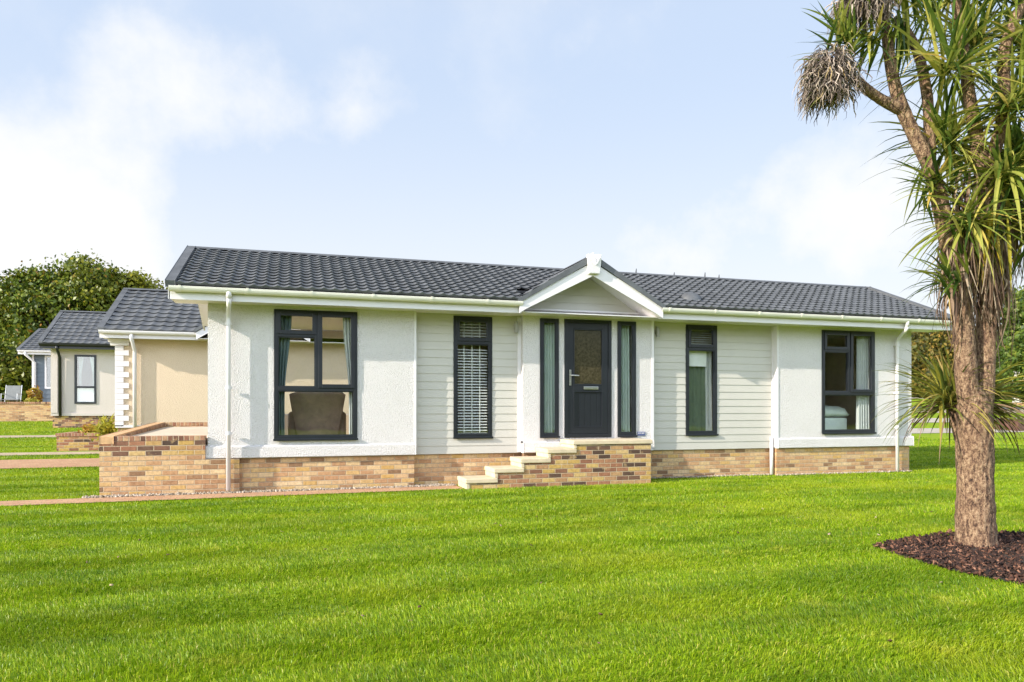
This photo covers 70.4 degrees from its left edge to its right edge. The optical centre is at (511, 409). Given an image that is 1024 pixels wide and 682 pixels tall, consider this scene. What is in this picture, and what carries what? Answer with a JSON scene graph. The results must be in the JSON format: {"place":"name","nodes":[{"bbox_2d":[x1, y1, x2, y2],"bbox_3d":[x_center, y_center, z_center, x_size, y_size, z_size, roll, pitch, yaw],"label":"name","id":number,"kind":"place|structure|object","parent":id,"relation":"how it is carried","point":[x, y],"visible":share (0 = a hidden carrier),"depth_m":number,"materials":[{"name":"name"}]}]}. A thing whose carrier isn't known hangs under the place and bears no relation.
{"place":"outdoors","nodes":[
{"label":"outdoors","id":0,"kind":"place"},
{"bbox_2d":[0,435,56,437],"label":"path","id":1,"kind":"structure","parent":0,"point":[8,436],"depth_m":23.02,"materials":[{"name":"beige concrete"}]},
{"bbox_2d":[0,458,98,468],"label":"path","id":2,"kind":"structure","parent":0,"point":[52,463],"depth_m":15.69,"materials":[{"name":"beige concrete"}]},
{"bbox_2d":[0,451,98,455],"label":"path","id":3,"kind":"structure","parent":0,"point":[51,453],"depth_m":17.85,"materials":[{"name":"beige concrete"}]},
{"bbox_2d":[0,485,462,505],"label":"path","id":4,"kind":"structure","parent":0,"point":[87,500],"depth_m":10.70,"materials":[{"name":"beige concrete"}]},
{"bbox_2d":[81,469,911,497],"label":"gravel","id":5,"kind":"structure","parent":0,"point":[294,489],"depth_m":11.72,"materials":[{"name":"beige gravel"}]},
{"bbox_2d":[0,399,1023,681],"bbox_3d":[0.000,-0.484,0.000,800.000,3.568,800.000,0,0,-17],"label":"lawn","id":6,"kind":"structure","parent":0,"point":[562,581],"depth_m":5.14,"materials":[{"name":"green plant"}]},
{"bbox_2d":[0,329,32,401],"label":"bushy tree","id":7,"kind":"object","parent":6,"relation":"on","point":[15,368],"visible":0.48,"depth_m":37.36,"materials":[{"name":"green plant"}]},
{"bbox_2d":[0,402,52,421],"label":"garden wall","id":8,"kind":"structure","parent":6,"relation":"on","point":[25,411],"depth_m":29.96,"materials":[{"name":"brick"}]},
{"bbox_2d":[1,385,21,401],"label":"garden chair","id":9,"kind":"object","parent":8,"relation":"on","point":[13,392],"visible":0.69,"depth_m":31.38,"materials":[{"name":"grey fabric"}]},
{"bbox_2d":[23,397,38,401],"bbox_3d":[-20.379,-0.230,30.712,0.738,0.608,0.668,0,0,-17],"label":"garden shrub","id":10,"kind":"object","parent":8,"relation":"on","point":[30,400],"visible":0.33,"depth_m":30.62,"materials":[{"name":"yellow plant"}]},
{"bbox_2d":[26,385,42,401],"bbox_3d":[-21.086,-0.453,32.057,0.682,1.274,0.682,0,0,19],"label":"garden shrub","id":11,"kind":"object","parent":8,"relation":"on","point":[38,396],"visible":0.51,"depth_m":32.02,"materials":[{"name":"orange plant"}]},
{"bbox_2d":[16,328,50,401],"bbox_3d":[-19.614,-1.665,36.885,7.760,4.630,6.086,0,0,-17],"label":"slate home","id":12,"kind":"object","parent":6,"relation":"on","point":[40,359],"visible":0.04,"depth_m":33.61,"materials":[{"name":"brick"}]},
{"bbox_2d":[45,356,50,388],"bbox_3d":[-21.190,-1.715,33.817,1.000,1.530,0.090,0,0,-17],"label":"window","id":13,"kind":"structure","parent":12,"relation":"in","point":[46,387],"depth_m":33.66,"materials":[{"name":"white plastic"}]},
{"bbox_2d":[38,310,116,427],"bbox_3d":[-14.558,-1.455,29.665,6.880,4.910,5.330,0,0,-17],"label":"grey home","id":14,"kind":"object","parent":6,"relation":"on","point":[68,338],"visible":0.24,"depth_m":27.05,"materials":[{"name":"paint"}]},
{"bbox_2d":[79,357,83,385],"bbox_3d":[-16.116,-1.410,27.146,0.174,1.120,0.074,0,0,-17],"label":"curtain","id":15,"kind":"object","parent":14,"relation":"hanging from","point":[81,359],"visible":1,"depth_m":27.13,"materials":[{"name":"white fabric"}]},
{"bbox_2d":[74,355,95,403],"bbox_3d":[-15.902,-1.110,27.072,0.720,1.820,0.111,0,0,-17],"label":"window","id":16,"kind":"structure","parent":14,"relation":"in","point":[82,394],"depth_m":27.06,"materials":[{"name":"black glass"}]},
{"bbox_2d":[90,357,93,385],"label":"curtain","id":17,"kind":"object","parent":14,"relation":"hanging from","point":[92,361],"visible":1,"depth_m":27.26,"materials":[{"name":"white fabric"}]},
{"bbox_2d":[55,432,99,450],"bbox_3d":[-11.257,0.960,19.417,1.260,0.680,1.540,0,0,-17],"label":"brick planter","id":18,"kind":"object","parent":6,"relation":"on","point":[72,441],"visible":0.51,"depth_m":18.66,"materials":[{"name":"brick"}]},
{"bbox_2d":[78,423,100,432],"bbox_3d":[-11.178,0.601,19.418,0.724,0.459,0.752,0,0,-17],"label":"shrub","id":19,"kind":"object","parent":18,"relation":"in","point":[85,428],"visible":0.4,"depth_m":19.21,"materials":[{"name":"orange plant"}]},
{"bbox_2d":[0,248,167,351],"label":"broadleaf tree","id":20,"kind":"object","parent":6,"relation":"on","point":[33,299],"visible":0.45,"depth_m":44.04,"materials":[{"name":"green plant"}]},
{"bbox_2d":[82,414,117,440],"bbox_3d":[-10.384,0.598,18.566,1.081,1.083,1.219,0,0,-34],"label":"shrub in brick planter","id":21,"kind":"object","parent":6,"relation":"on","point":[106,427],"visible":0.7,"depth_m":18.44,"materials":[{"name":"green plant"}]},
{"bbox_2d":[99,422,239,495],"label":"terrace","id":22,"kind":"structure","parent":6,"relation":"on","point":[158,457],"depth_m":10.96,"materials":[{"name":"brick"}]},
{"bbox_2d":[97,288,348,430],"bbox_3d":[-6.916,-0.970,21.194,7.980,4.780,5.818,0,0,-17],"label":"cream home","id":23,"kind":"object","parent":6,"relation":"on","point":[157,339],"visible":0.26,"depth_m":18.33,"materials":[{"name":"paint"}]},
{"bbox_2d":[457,438,652,489],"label":"entrance steps","id":24,"kind":"structure","parent":6,"relation":"on","point":[578,462],"depth_m":12.29,"materials":[{"name":"brick"}]},
{"bbox_2d":[165,245,951,490],"bbox_3d":[1.352,-0.763,14.891,14.750,4.426,4.847,0,0,-17],"label":"park home","id":25,"kind":"object","parent":6,"relation":"on","point":[783,364],"visible":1,"depth_m":12.86,"materials":[{"name":"white paint"}]},
{"bbox_2d":[279,316,291,434],"bbox_3d":[-3.649,-0.500,11.610,0.244,2.120,0.074,0,0,-17],"label":"curtain","id":26,"kind":"object","parent":25,"relation":"hanging from","point":[286,323],"visible":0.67,"depth_m":11.60,"materials":[{"name":"grey fabric"}]},
{"bbox_2d":[273,309,357,440],"bbox_3d":[-3.141,-0.537,11.647,1.312,2.083,0.107,0,0,-17],"label":"window","id":27,"kind":"structure","parent":25,"relation":"in","point":[316,333],"depth_m":11.62,"materials":[{"name":"black plastic"}]},
{"bbox_2d":[288,392,345,434],"bbox_3d":[-3.368,0.185,12.537,0.960,0.990,0.851,0,0,-17],"label":"armchair","id":28,"kind":"object","parent":25,"relation":"on","point":[317,413],"visible":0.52,"depth_m":12.18,"materials":[{"name":"brown fabric"}]},
{"bbox_2d":[343,318,352,433],"bbox_3d":[-2.663,-0.500,11.909,0.224,2.120,0.074,0,0,-17],"label":"curtain","id":29,"kind":"object","parent":25,"relation":"hanging from","point":[347,331],"visible":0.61,"depth_m":11.89,"materials":[{"name":"fabric"}]},
{"bbox_2d":[458,323,486,432],"bbox_3d":[-0.710,-0.575,12.645,0.590,2.030,0.060,0,0,-17],"label":"venetian blind","id":30,"kind":"object","parent":25,"relation":"attached to","point":[479,381],"visible":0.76,"depth_m":12.64,"materials":[{"name":"white plastic"}]},
{"bbox_2d":[453,316,492,438],"bbox_3d":[-0.676,-0.546,12.542,0.707,2.111,0.107,0,0,-17],"label":"window","id":31,"kind":"structure","parent":25,"relation":"in","point":[457,340],"depth_m":12.49,"materials":[{"name":"black plastic"}]},
{"bbox_2d":[544,323,553,432],"bbox_3d":[0.643,-0.530,12.913,0.274,2.060,0.073,0,0,-17],"label":"curtain","id":32,"kind":"object","parent":25,"relation":"hanging from","point":[548,377],"visible":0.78,"depth_m":12.91,"materials":[{"name":"fabric"}]},
{"bbox_2d":[540,318,559,437],"bbox_3d":[0.658,-0.544,12.801,0.372,2.106,0.107,0,0,-17],"label":"window","id":33,"kind":"structure","parent":25,"relation":"in","point":[542,320],"depth_m":12.80,"materials":[{"name":"black glass"}]},
{"bbox_2d":[568,323,607,433],"bbox_3d":[1.368,-0.547,13.004,0.778,1.980,0.132,0,0,-17],"label":"front door","id":34,"kind":"structure","parent":25,"relation":"in","point":[587,342],"depth_m":13.02,"materials":[{"name":"black plastic"}]},
{"bbox_2d":[621,325,629,431],"bbox_3d":[2.040,-0.530,13.337,0.254,2.060,0.073,0,0,-17],"label":"curtain","id":35,"kind":"object","parent":25,"relation":"hanging from","point":[625,399],"visible":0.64,"depth_m":13.34,"materials":[{"name":"grey fabric"}]},
{"bbox_2d":[617,321,636,436],"bbox_3d":[2.090,-0.544,13.236,0.387,2.106,0.107,0,0,-17],"label":"window","id":36,"kind":"structure","parent":25,"relation":"in","point":[626,323],"depth_m":13.20,"materials":[{"name":"black glass"}]},
{"bbox_2d":[689,366,705,430],"bbox_3d":[3.510,-0.370,13.998,0.511,1.660,0.028,0,0,-17],"label":"curtain","id":37,"kind":"object","parent":25,"relation":"hanging from","point":[697,409],"visible":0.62,"depth_m":14.02,"materials":[{"name":"green fabric"}]},
{"bbox_2d":[689,330,711,366],"bbox_3d":[3.580,-1.200,13.953,0.600,0.760,0.050,0,0,-17],"label":"raised blind","id":38,"kind":"object","parent":25,"relation":"attached to","point":[697,358],"visible":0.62,"depth_m":13.94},
{"bbox_2d":[685,324,718,435],"bbox_3d":[3.609,-0.546,13.843,0.696,2.111,0.107,0,0,-17],"label":"window","id":39,"kind":"structure","parent":25,"relation":"in","point":[689,347],"depth_m":13.82,"materials":[{"name":"black glass"}]},
{"bbox_2d":[705,351,711,430],"bbox_3d":[3.808,-0.320,14.067,0.142,1.760,0.044,0,0,-17],"label":"curtain","id":40,"kind":"object","parent":25,"relation":"hanging from","point":[708,381],"visible":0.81,"depth_m":14.07,"materials":[{"name":"grey fabric"}]},
{"bbox_2d":[825,406,849,429],"bbox_3d":[6.354,0.301,15.693,1.000,0.758,1.500,0,0,-17],"label":"divan bed","id":41,"kind":"object","parent":25,"relation":"on","point":[834,423],"visible":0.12,"depth_m":15.06,"materials":[{"name":"white fabric"}]},
{"bbox_2d":[822,330,876,433],"bbox_3d":[6.795,-0.537,14.664,1.315,2.083,0.107,0,0,-17],"label":"window","id":42,"kind":"structure","parent":25,"relation":"in","point":[849,335],"depth_m":14.64,"materials":[{"name":"black plastic"}]},
{"bbox_2d":[856,336,868,428],"bbox_3d":[7.202,-0.500,14.904,0.284,2.120,0.073,0,0,-17],"label":"curtain","id":43,"kind":"object","parent":25,"relation":"hanging from","point":[862,382],"visible":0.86,"depth_m":14.89,"materials":[{"name":"white fabric"}]},
{"bbox_2d":[911,330,953,397],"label":"roadside tree","id":44,"kind":"object","parent":6,"relation":"on","point":[924,339],"visible":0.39,"depth_m":78.37,"materials":[{"name":"green plant"}]},
{"bbox_2d":[936,341,953,372],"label":"roadside tree","id":45,"kind":"object","parent":6,"relation":"on","point":[951,354],"visible":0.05,"depth_m":79.52,"materials":[{"name":"green plant"}]},
{"bbox_2d":[995,331,1018,397],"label":"roadside tree","id":46,"kind":"object","parent":6,"relation":"on","point":[1001,350],"visible":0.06,"depth_m":80.61,"materials":[{"name":"green plant"}]},
{"bbox_2d":[993,420,1023,430],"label":"timber planter","id":47,"kind":"object","parent":6,"relation":"on","point":[1017,427],"visible":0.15,"depth_m":32.00,"materials":[{"name":"wood"}]},
{"bbox_2d":[995,285,1023,404],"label":"slender tree","id":48,"kind":"object","parent":6,"relation":"on","point":[1019,335],"visible":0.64,"depth_m":50.42,"materials":[{"name":"green plant"}]},
{"bbox_2d":[0,0,1023,329],"label":"sky","id":49,"kind":"structure","parent":0,"point":[667,137],"materials":[{"name":"blue"}]},
{"bbox_2d":[86,489,942,649],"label":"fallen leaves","id":50,"kind":"object","parent":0,"point":[889,640],"visible":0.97,"depth_m":6.22,"materials":[{"name":"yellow plant"}]},
{"bbox_2d":[872,528,1023,584],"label":"bark mulch","id":51,"kind":"object","parent":0,"point":[958,561],"visible":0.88,"depth_m":6.37,"materials":[{"name":"brown wood"}]},
{"bbox_2d":[792,0,1023,547],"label":"cabbage palm","id":52,"kind":"object","parent":51,"relation":"on","point":[979,247],"visible":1,"depth_m":6.75,"materials":[{"name":"green plant"}]},
{"bbox_2d":[911,428,1023,432],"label":"path","id":53,"kind":"structure","parent":0,"point":[926,430],"depth_m":31.40,"materials":[{"name":"concrete"}]},
{"bbox_2d":[911,418,1023,422],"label":"path","id":54,"kind":"structure","parent":0,"point":[932,419],"depth_m":40.40,"materials":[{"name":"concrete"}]},
{"bbox_2d":[911,409,1023,412],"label":"path","id":55,"kind":"structure","parent":0,"point":[945,411],"depth_m":53.81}
]}

